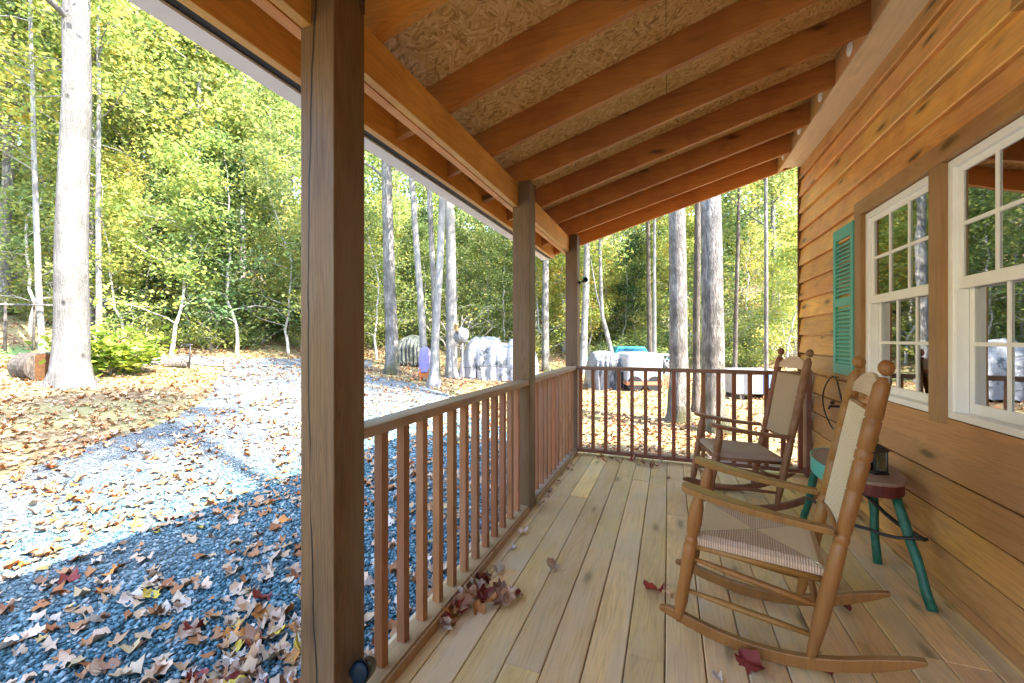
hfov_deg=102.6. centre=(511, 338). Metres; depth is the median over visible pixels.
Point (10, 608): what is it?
fallen leaf
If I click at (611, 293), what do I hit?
sapling
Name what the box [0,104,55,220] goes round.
sapling
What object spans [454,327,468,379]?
satellite dish
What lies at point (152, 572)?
fallen leaf
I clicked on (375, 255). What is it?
sapling
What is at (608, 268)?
sapling
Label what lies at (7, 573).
fallen leaf
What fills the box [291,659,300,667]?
fallen leaf
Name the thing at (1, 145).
sapling
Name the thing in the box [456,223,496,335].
sapling
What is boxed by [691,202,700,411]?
tree
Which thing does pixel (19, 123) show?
sky
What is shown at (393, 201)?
sapling
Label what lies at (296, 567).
fallen leaf
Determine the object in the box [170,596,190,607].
fallen leaf
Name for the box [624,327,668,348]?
shrub
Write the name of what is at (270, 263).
sapling
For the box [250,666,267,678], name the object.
fallen leaf
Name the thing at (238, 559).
fallen leaf
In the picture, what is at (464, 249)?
sapling
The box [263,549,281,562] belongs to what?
fallen leaf
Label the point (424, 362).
covered grill
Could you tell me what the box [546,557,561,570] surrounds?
fallen leaf
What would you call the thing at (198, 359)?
dirt road
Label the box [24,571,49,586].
fallen leaf
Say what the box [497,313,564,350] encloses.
bare shrub
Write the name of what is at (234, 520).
fallen leaf
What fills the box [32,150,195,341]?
sapling
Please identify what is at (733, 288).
sapling
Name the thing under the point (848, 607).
fallen leaf
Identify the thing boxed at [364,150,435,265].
tree
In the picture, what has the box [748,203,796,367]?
sapling
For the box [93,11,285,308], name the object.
tree
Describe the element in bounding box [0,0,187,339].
tree
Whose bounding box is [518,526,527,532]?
fallen leaf
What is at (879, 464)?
lantern
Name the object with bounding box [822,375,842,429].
wire hoop
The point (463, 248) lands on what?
sapling
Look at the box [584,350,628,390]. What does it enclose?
covered trailer
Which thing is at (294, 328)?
shrub
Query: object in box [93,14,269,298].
tree
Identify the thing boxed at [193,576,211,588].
fallen leaf
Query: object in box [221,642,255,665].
fallen leaf
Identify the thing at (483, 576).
fallen leaf
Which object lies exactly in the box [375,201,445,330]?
sapling
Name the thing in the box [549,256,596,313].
sapling
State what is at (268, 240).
sapling
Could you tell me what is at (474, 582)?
fallen leaf
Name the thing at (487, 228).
sapling
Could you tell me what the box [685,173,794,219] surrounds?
tree
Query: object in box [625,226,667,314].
sapling
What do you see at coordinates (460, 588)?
fallen leaf
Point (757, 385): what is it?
storage chest
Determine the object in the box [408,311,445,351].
shrub
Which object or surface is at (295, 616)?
fallen leaf
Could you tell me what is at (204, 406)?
gravel driveway
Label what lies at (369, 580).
fallen leaf
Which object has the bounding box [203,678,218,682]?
fallen leaf
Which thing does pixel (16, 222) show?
sapling
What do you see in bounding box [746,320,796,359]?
bare shrub
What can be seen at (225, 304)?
shrub
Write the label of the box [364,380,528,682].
railing
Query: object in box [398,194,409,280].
sapling
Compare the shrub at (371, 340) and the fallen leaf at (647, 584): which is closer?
the fallen leaf at (647, 584)
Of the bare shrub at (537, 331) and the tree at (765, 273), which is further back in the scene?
the bare shrub at (537, 331)
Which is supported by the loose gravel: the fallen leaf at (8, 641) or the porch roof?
the fallen leaf at (8, 641)
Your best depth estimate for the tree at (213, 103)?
27.79 m
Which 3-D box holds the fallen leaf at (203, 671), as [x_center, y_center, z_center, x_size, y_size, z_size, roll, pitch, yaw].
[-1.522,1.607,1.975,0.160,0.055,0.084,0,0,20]
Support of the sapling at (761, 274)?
on the ground
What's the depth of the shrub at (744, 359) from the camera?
17.81 m
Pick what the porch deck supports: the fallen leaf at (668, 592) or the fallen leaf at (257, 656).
the fallen leaf at (668, 592)
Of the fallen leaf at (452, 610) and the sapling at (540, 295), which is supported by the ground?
the sapling at (540, 295)
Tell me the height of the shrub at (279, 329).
3.514 m
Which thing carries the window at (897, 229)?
in the cabin
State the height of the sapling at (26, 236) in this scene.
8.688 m
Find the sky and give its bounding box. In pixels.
[17,123,795,239]
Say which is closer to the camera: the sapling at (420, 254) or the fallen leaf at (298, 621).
the fallen leaf at (298, 621)
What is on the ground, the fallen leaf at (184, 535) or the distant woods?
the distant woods
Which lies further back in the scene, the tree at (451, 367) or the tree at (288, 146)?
the tree at (288, 146)
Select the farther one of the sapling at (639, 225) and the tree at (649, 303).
the sapling at (639, 225)
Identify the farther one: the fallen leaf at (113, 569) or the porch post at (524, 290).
the porch post at (524, 290)
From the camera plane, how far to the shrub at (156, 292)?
18.22 m
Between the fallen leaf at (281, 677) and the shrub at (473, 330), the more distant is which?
the shrub at (473, 330)
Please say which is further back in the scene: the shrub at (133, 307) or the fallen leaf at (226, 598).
the shrub at (133, 307)
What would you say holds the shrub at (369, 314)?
on the ground
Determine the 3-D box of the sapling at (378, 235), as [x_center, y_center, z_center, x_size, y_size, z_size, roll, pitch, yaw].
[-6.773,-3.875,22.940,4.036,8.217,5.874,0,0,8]
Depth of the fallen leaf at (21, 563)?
2.94 m
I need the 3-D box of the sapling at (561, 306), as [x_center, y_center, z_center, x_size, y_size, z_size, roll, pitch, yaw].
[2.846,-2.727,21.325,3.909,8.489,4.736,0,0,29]
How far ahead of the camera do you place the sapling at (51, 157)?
20.67 m
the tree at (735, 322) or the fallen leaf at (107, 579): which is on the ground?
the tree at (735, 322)
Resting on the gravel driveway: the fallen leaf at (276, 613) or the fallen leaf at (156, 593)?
the fallen leaf at (156, 593)
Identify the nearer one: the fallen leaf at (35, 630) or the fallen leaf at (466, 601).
the fallen leaf at (466, 601)
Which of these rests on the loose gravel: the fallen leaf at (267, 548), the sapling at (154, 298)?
the fallen leaf at (267, 548)
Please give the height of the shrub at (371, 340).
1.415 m
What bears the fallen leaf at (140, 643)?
on the gravel driveway
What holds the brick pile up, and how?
on the ground
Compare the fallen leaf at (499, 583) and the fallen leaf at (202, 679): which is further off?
the fallen leaf at (499, 583)
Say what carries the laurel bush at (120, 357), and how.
on the ground
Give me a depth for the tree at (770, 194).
23.58 m
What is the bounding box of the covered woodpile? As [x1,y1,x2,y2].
[398,335,419,365]
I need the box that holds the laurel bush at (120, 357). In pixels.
[24,319,184,376]
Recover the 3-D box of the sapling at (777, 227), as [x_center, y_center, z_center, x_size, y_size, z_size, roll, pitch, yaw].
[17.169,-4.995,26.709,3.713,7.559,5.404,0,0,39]
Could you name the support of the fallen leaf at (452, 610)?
on the porch deck
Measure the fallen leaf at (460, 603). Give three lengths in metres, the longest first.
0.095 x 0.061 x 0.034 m
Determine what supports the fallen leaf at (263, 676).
on the loose gravel
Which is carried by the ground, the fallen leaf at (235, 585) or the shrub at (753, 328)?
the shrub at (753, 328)
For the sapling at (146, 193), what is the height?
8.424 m
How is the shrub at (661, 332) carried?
on the ground
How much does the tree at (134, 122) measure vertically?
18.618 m
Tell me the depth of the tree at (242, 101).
19.48 m
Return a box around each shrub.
[0,260,127,318]
[0,276,52,324]
[16,274,52,302]
[90,305,182,346]
[106,266,208,331]
[107,271,208,328]
[120,307,206,341]
[126,272,204,322]
[143,318,225,349]
[161,307,255,349]
[197,277,257,321]
[205,277,300,344]
[207,296,285,338]
[207,309,274,352]
[210,274,300,323]
[224,270,270,301]
[239,296,298,333]
[274,323,300,347]
[276,314,300,336]
[279,309,300,335]
[364,301,384,331]
[364,318,384,345]
[364,324,384,347]
[368,309,429,344]
[372,301,430,340]
[398,309,431,335]
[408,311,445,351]
[426,303,496,356]
[427,313,476,332]
[443,314,491,346]
[458,306,499,334]
[458,321,509,352]
[483,324,512,342]
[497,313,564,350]
[500,314,554,344]
[502,330,555,359]
[535,317,565,351]
[535,325,564,355]
[587,311,613,340]
[587,333,629,356]
[590,330,631,350]
[597,316,639,345]
[597,328,657,349]
[613,317,660,337]
[614,321,664,344]
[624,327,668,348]
[627,335,667,353]
[630,320,692,354]
[635,313,700,345]
[652,338,701,362]
[688,321,759,359]
[690,327,772,365]
[724,307,780,337]
[724,315,772,346]
[724,318,781,362]
[725,337,763,367]
[729,310,790,339]
[729,336,780,366]
[740,335,793,364]
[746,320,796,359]
[750,318,796,349]
[763,323,796,354]
[769,311,796,347]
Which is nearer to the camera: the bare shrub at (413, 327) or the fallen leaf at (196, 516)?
the fallen leaf at (196, 516)
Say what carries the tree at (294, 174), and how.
on the ground
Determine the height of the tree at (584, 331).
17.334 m
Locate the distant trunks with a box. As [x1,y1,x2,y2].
[101,102,794,274]
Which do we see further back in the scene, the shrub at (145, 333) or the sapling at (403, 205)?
the sapling at (403, 205)
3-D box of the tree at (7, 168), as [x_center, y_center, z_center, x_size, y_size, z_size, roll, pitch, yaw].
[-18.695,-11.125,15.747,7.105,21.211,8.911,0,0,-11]
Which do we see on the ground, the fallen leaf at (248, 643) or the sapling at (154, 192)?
the sapling at (154, 192)
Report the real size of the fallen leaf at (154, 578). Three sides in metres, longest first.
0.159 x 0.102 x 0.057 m
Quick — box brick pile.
[663,376,668,385]
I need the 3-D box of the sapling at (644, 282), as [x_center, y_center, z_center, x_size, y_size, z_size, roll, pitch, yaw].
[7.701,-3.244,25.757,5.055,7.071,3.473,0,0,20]
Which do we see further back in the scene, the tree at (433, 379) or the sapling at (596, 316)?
the sapling at (596, 316)
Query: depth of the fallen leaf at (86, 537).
3.33 m
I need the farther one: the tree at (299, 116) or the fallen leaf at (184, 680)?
the tree at (299, 116)
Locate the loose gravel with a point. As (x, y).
(23, 664)
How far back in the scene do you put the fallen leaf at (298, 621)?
2.34 m
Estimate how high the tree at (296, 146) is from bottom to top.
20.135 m
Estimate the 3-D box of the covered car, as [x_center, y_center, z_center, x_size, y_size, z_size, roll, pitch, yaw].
[-0.472,0.705,15.491,2.909,1.642,1.906,0,0,0]
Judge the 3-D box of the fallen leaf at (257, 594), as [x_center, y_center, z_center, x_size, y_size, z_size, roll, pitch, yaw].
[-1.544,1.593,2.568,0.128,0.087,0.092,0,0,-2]
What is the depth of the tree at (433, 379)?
12.16 m
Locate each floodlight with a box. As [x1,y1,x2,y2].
[349,656,376,682]
[578,277,587,283]
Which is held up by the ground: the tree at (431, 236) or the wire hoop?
the tree at (431, 236)
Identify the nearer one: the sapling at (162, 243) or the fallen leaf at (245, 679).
the fallen leaf at (245, 679)
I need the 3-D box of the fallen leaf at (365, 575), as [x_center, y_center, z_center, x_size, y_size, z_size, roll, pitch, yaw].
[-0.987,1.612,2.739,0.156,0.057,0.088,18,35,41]
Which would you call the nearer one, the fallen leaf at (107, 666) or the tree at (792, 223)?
the fallen leaf at (107, 666)
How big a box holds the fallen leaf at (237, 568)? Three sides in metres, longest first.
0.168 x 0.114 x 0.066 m
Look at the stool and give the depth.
2.19 m
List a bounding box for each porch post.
[301,0,364,682]
[513,180,535,511]
[566,234,579,448]
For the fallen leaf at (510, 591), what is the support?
on the porch deck
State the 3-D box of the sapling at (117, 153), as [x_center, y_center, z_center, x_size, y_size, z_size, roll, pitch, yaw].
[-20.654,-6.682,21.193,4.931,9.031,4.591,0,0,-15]
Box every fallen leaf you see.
[0,569,30,577]
[0,598,14,613]
[0,634,18,650]
[0,678,16,682]
[11,560,30,568]
[12,643,27,655]
[19,620,45,637]
[20,671,36,682]
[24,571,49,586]
[34,595,52,603]
[36,578,55,592]
[42,651,82,672]
[45,612,64,621]
[58,566,79,583]
[70,622,89,634]
[74,530,88,539]
[74,626,110,651]
[82,610,110,622]
[83,658,110,675]
[89,555,101,565]
[93,574,115,583]
[93,655,122,670]
[96,586,111,593]
[99,611,110,618]
[100,558,120,575]
[108,516,124,524]
[116,587,142,597]
[116,592,136,606]
[117,538,129,544]
[128,517,143,528]
[131,524,152,532]
[132,639,147,648]
[133,659,172,679]
[134,551,152,562]
[143,574,158,584]
[143,583,161,597]
[146,565,161,578]
[153,600,174,615]
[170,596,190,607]
[170,616,198,643]
[173,596,190,612]
[179,669,198,682]
[180,673,208,682]
[181,665,196,676]
[182,513,204,519]
[182,533,200,538]
[183,619,204,629]
[186,668,208,681]
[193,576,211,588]
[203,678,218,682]
[207,676,222,682]
[213,655,235,668]
[214,660,224,667]
[217,621,240,639]
[217,660,246,680]
[220,595,230,601]
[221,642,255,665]
[223,675,245,682]
[224,592,251,613]
[224,671,243,682]
[225,561,243,573]
[228,639,245,651]
[229,514,238,524]
[229,581,243,594]
[230,556,242,562]
[231,655,252,671]
[235,676,251,682]
[237,622,260,645]
[238,627,248,636]
[242,624,261,645]
[247,633,261,646]
[250,639,264,653]
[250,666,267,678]
[251,603,269,622]
[252,588,274,599]
[255,652,261,664]
[256,564,272,585]
[257,612,267,627]
[257,671,267,682]
[263,545,276,552]
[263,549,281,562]
[263,614,284,637]
[264,607,289,622]
[266,641,290,651]
[269,624,287,635]
[269,644,289,659]
[272,603,287,617]
[278,514,289,522]
[279,671,294,682]
[282,601,294,615]
[282,646,299,664]
[284,666,297,678]
[285,635,300,652]
[286,620,300,633]
[286,671,297,682]
[287,562,300,572]
[288,612,298,619]
[288,617,300,626]
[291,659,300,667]
[294,633,300,652]
[364,571,367,584]
[364,575,373,586]
[364,647,373,653]
[388,515,394,525]
[388,541,396,548]
[428,561,432,571]
[439,605,459,614]
[439,616,451,629]
[441,613,458,624]
[443,611,451,621]
[449,592,471,611]
[457,584,471,607]
[457,597,469,616]
[462,584,476,605]
[470,577,485,594]
[472,594,484,614]
[473,577,485,593]
[473,583,495,602]
[477,572,490,583]
[482,592,497,602]
[488,587,512,605]
[493,560,504,573]
[493,572,506,591]
[501,579,516,604]
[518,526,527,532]
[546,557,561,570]
[643,579,668,591]
[664,583,672,597]
[712,670,722,681]
[725,642,764,674]
[839,604,851,610]
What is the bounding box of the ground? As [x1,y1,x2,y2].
[0,146,796,482]
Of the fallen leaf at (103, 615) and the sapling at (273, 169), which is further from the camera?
the sapling at (273, 169)
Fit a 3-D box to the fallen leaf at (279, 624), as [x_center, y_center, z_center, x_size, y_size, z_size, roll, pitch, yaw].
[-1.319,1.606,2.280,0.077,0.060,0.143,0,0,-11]
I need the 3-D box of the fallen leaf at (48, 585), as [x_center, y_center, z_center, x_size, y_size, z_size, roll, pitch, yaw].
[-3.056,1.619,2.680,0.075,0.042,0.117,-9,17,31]
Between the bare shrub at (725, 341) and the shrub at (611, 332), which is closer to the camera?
the bare shrub at (725, 341)
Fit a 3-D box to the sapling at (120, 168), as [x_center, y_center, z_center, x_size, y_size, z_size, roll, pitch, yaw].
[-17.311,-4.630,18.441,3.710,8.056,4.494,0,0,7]
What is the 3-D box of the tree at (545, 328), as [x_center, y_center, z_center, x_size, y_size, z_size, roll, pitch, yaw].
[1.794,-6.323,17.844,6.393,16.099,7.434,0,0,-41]
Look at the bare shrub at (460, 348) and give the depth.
19.78 m
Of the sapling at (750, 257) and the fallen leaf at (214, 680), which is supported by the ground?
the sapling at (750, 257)
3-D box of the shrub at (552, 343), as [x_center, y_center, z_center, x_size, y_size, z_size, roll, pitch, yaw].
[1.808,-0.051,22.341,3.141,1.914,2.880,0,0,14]
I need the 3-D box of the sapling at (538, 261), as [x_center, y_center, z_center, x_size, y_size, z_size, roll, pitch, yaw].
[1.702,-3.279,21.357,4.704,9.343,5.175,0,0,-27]
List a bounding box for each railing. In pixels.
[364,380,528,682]
[535,366,576,503]
[577,366,811,476]
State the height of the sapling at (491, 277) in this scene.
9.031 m
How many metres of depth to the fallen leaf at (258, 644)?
2.16 m
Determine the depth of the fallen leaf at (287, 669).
2.00 m
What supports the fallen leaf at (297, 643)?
on the leaf litter
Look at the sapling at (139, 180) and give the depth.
20.10 m
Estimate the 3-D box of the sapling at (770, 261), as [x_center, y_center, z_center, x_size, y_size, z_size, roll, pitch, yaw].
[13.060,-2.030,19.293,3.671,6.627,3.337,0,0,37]
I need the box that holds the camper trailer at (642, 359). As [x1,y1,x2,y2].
[617,352,665,390]
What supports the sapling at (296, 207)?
on the ground
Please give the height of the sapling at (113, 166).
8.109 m
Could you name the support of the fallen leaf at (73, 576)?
on the gravel driveway
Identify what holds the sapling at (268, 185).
on the ground
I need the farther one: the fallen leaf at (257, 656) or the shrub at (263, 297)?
the shrub at (263, 297)
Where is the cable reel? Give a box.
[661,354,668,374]
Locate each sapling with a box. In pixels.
[0,80,134,331]
[0,102,27,216]
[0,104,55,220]
[0,119,53,286]
[0,136,44,260]
[0,148,52,266]
[0,152,50,286]
[1,120,102,282]
[13,154,130,283]
[19,179,148,285]
[21,131,141,245]
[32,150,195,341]
[43,140,163,321]
[44,129,149,274]
[90,116,259,354]
[91,154,194,329]
[94,148,175,317]
[105,138,173,282]
[109,124,176,248]
[110,141,233,337]
[125,145,188,289]
[131,139,207,289]
[141,193,250,325]
[146,116,300,354]
[148,150,251,330]
[164,186,268,328]
[199,134,376,353]
[230,155,287,278]
[231,151,296,277]
[231,210,272,285]
[233,208,286,301]
[239,189,295,284]
[246,188,297,299]
[253,205,284,294]
[254,187,300,338]
[255,195,300,290]
[261,212,300,304]
[267,154,381,316]
[297,175,382,300]
[297,233,404,329]
[364,177,431,358]
[364,191,416,315]
[364,198,378,239]
[365,226,407,316]
[367,167,435,317]
[370,183,402,259]
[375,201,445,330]
[381,185,417,267]
[382,212,414,327]
[394,218,460,335]
[397,203,444,319]
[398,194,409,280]
[409,220,463,314]
[410,195,495,343]
[420,191,465,297]
[430,212,484,301]
[454,210,494,313]
[455,215,512,335]
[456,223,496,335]
[457,209,493,269]
[458,222,499,312]
[462,231,536,342]
[471,230,510,310]
[475,225,511,314]
[485,241,561,312]
[494,254,595,345]
[508,251,560,327]
[535,248,604,338]
[537,256,561,323]
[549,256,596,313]
[550,238,621,353]
[552,247,614,319]
[581,234,639,305]
[589,226,652,342]
[589,241,623,349]
[591,243,639,324]
[593,237,639,343]
[603,226,660,303]
[604,224,659,326]
[608,219,668,334]
[619,230,665,335]
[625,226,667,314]
[628,186,775,365]
[635,204,734,355]
[635,214,693,330]
[645,238,668,320]
[651,208,728,317]
[664,201,753,320]
[689,201,760,320]
[722,224,760,311]
[723,223,795,321]
[723,242,750,312]
[724,216,786,321]
[741,228,789,312]
[742,214,778,294]
[746,200,795,300]
[746,227,796,356]
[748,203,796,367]
[750,181,796,324]
[757,205,796,282]
[785,238,796,288]
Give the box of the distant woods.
[19,26,795,260]
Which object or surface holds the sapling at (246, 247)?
on the ground
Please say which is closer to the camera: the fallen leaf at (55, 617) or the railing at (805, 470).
the fallen leaf at (55, 617)
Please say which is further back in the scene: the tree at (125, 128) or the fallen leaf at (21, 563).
the tree at (125, 128)
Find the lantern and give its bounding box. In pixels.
[869,439,890,474]
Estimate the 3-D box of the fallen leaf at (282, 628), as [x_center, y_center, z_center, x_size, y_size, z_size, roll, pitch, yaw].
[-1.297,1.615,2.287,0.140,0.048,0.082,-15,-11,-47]
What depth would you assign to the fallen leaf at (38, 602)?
2.53 m
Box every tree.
[0,0,143,275]
[0,0,146,315]
[0,0,149,153]
[0,0,177,349]
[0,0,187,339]
[0,0,189,325]
[0,9,173,184]
[0,18,61,260]
[10,0,134,389]
[36,9,202,308]
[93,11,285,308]
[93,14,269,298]
[101,9,157,159]
[104,42,176,155]
[142,41,300,281]
[147,41,220,159]
[157,21,287,181]
[221,72,300,274]
[231,82,300,284]
[245,120,400,374]
[252,86,300,221]
[253,103,300,221]
[274,99,300,225]
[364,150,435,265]
[369,152,459,378]
[404,176,438,208]
[409,177,426,378]
[425,196,445,387]
[427,188,441,382]
[488,225,641,351]
[541,260,550,372]
[550,233,633,352]
[561,243,589,374]
[646,188,748,352]
[653,219,655,352]
[663,208,694,424]
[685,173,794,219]
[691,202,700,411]
[699,195,731,434]
[722,167,796,367]
[722,169,796,322]
[741,180,796,277]
[745,169,796,275]
[764,178,767,369]
[768,167,796,245]
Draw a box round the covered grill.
[418,347,429,380]
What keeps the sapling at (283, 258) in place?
on the ground
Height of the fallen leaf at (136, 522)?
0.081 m
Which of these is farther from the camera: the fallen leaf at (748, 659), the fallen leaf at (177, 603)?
the fallen leaf at (177, 603)
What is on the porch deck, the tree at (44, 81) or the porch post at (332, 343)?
the porch post at (332, 343)
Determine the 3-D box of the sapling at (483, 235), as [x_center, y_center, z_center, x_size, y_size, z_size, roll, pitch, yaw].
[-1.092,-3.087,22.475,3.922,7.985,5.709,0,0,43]
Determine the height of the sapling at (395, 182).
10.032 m
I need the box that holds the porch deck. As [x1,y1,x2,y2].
[388,452,1023,682]
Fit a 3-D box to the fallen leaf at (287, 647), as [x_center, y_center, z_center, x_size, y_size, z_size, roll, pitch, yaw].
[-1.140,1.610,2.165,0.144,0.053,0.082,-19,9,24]
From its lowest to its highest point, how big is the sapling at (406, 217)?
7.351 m
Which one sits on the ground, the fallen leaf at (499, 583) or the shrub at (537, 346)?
the shrub at (537, 346)
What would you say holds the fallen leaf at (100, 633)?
on the loose gravel
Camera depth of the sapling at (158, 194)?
21.93 m
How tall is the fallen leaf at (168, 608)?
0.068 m
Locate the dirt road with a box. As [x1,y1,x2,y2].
[143,355,371,366]
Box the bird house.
[454,323,458,330]
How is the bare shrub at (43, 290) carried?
on the ground
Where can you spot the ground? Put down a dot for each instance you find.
(18, 332)
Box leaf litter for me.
[0,268,796,682]
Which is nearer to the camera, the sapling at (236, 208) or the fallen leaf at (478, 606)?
the fallen leaf at (478, 606)
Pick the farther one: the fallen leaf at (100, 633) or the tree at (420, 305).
the tree at (420, 305)
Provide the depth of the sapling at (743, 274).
23.68 m
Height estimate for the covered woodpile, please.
1.266 m
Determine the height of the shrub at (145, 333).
1.579 m
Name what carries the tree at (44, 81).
on the ground
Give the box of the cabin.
[797,0,1023,678]
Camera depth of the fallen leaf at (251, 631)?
2.24 m
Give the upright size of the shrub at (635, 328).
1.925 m
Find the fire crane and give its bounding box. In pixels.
[180,344,192,368]
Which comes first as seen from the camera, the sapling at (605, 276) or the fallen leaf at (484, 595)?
the fallen leaf at (484, 595)
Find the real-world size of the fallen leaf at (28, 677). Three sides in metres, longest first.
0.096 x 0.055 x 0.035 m
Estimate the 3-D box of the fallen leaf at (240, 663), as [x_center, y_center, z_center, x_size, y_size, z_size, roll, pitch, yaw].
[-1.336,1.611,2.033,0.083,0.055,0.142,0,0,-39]
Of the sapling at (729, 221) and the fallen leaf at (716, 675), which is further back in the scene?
the sapling at (729, 221)
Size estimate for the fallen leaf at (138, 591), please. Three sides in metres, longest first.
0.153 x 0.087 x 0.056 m
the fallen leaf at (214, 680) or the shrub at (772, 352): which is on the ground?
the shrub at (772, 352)
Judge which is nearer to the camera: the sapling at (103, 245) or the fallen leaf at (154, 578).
the fallen leaf at (154, 578)
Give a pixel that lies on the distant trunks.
(483, 223)
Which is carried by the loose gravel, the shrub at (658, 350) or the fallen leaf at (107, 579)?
the fallen leaf at (107, 579)
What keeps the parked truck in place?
on the ground
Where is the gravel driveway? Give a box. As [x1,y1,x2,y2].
[0,366,506,682]
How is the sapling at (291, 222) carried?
on the ground
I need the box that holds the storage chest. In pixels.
[725,368,772,399]
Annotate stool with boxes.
[800,448,938,611]
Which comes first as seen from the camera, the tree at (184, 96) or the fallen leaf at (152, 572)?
the fallen leaf at (152, 572)
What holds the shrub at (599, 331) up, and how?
on the ground
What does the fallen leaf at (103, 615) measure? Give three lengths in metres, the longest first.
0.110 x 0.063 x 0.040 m
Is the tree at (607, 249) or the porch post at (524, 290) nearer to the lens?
the porch post at (524, 290)
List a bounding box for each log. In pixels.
[7,352,49,380]
[163,361,188,367]
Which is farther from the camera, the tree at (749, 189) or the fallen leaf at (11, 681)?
the tree at (749, 189)
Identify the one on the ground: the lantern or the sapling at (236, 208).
the sapling at (236, 208)
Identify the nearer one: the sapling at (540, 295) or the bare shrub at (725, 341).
the bare shrub at (725, 341)
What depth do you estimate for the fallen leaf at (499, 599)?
2.05 m
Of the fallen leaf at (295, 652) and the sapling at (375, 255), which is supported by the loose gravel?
the fallen leaf at (295, 652)
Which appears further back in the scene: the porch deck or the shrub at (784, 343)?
the shrub at (784, 343)
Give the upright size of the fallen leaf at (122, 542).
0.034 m
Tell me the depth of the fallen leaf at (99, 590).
2.63 m
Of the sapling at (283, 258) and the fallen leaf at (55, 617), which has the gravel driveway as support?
the fallen leaf at (55, 617)
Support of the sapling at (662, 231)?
on the ground
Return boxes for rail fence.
[0,300,52,351]
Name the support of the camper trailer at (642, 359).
on the ground
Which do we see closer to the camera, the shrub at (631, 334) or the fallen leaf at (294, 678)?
the fallen leaf at (294, 678)
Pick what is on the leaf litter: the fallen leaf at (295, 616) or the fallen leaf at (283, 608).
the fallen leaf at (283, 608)
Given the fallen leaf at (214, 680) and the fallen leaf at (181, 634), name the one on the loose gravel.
the fallen leaf at (181, 634)
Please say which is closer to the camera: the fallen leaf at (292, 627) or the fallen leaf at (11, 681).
the fallen leaf at (11, 681)
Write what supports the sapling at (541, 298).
on the ground
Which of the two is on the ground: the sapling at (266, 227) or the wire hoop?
the sapling at (266, 227)
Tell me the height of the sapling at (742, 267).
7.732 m
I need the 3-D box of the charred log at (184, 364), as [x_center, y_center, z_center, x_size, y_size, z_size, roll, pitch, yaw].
[-9.827,0.755,12.001,0.589,0.200,0.172,0,0,-10]
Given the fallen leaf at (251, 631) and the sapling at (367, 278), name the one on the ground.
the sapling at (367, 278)
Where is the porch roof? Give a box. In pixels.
[128,0,928,259]
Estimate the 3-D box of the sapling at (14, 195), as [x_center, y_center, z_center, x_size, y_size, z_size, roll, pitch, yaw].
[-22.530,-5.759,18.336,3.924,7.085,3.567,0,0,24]
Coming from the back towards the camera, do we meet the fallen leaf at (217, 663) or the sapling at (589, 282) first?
the sapling at (589, 282)
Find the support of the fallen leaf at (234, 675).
on the loose gravel
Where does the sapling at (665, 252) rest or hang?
on the ground
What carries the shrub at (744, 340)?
on the ground
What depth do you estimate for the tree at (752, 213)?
37.24 m
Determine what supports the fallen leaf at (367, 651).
on the loose gravel
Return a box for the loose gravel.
[0,414,506,682]
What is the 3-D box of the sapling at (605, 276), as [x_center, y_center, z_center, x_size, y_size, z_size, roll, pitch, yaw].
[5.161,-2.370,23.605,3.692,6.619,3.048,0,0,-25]
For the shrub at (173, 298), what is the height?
3.249 m
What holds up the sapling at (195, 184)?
on the ground
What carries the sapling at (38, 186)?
on the ground
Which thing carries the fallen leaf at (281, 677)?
on the loose gravel
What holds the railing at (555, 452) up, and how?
on the porch deck
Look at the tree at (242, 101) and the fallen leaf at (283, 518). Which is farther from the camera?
the tree at (242, 101)
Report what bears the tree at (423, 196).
on the ground
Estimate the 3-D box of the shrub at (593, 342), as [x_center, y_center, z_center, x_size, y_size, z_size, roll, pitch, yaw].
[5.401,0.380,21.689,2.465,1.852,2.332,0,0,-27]
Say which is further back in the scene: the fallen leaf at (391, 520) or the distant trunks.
the distant trunks
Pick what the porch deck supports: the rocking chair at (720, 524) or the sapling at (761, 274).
the rocking chair at (720, 524)
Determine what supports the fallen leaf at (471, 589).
on the porch deck
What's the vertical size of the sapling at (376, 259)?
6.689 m
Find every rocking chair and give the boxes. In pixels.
[659,356,927,672]
[683,348,819,510]
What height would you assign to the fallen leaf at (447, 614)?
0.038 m
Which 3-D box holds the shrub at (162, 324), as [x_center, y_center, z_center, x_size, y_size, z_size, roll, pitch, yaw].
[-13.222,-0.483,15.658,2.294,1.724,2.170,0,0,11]
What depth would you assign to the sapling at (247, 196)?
27.44 m
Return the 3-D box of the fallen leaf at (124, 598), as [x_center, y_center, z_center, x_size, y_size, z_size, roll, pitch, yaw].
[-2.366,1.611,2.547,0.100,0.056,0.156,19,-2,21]
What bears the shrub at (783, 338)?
on the ground
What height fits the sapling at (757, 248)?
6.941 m
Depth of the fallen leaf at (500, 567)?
2.32 m
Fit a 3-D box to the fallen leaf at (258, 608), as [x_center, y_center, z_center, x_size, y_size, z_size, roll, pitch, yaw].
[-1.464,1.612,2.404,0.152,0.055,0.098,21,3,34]
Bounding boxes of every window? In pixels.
[866,176,927,411]
[948,115,1023,438]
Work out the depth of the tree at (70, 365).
8.46 m
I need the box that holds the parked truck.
[587,346,668,359]
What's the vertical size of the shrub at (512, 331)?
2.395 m
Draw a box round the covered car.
[458,336,538,380]
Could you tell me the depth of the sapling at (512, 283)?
26.10 m
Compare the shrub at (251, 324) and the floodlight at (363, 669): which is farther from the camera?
the shrub at (251, 324)
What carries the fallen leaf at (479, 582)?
on the porch deck
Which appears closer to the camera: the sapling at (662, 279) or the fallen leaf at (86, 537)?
the fallen leaf at (86, 537)
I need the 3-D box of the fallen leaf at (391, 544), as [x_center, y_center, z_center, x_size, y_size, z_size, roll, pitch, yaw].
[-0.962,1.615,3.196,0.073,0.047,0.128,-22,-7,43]

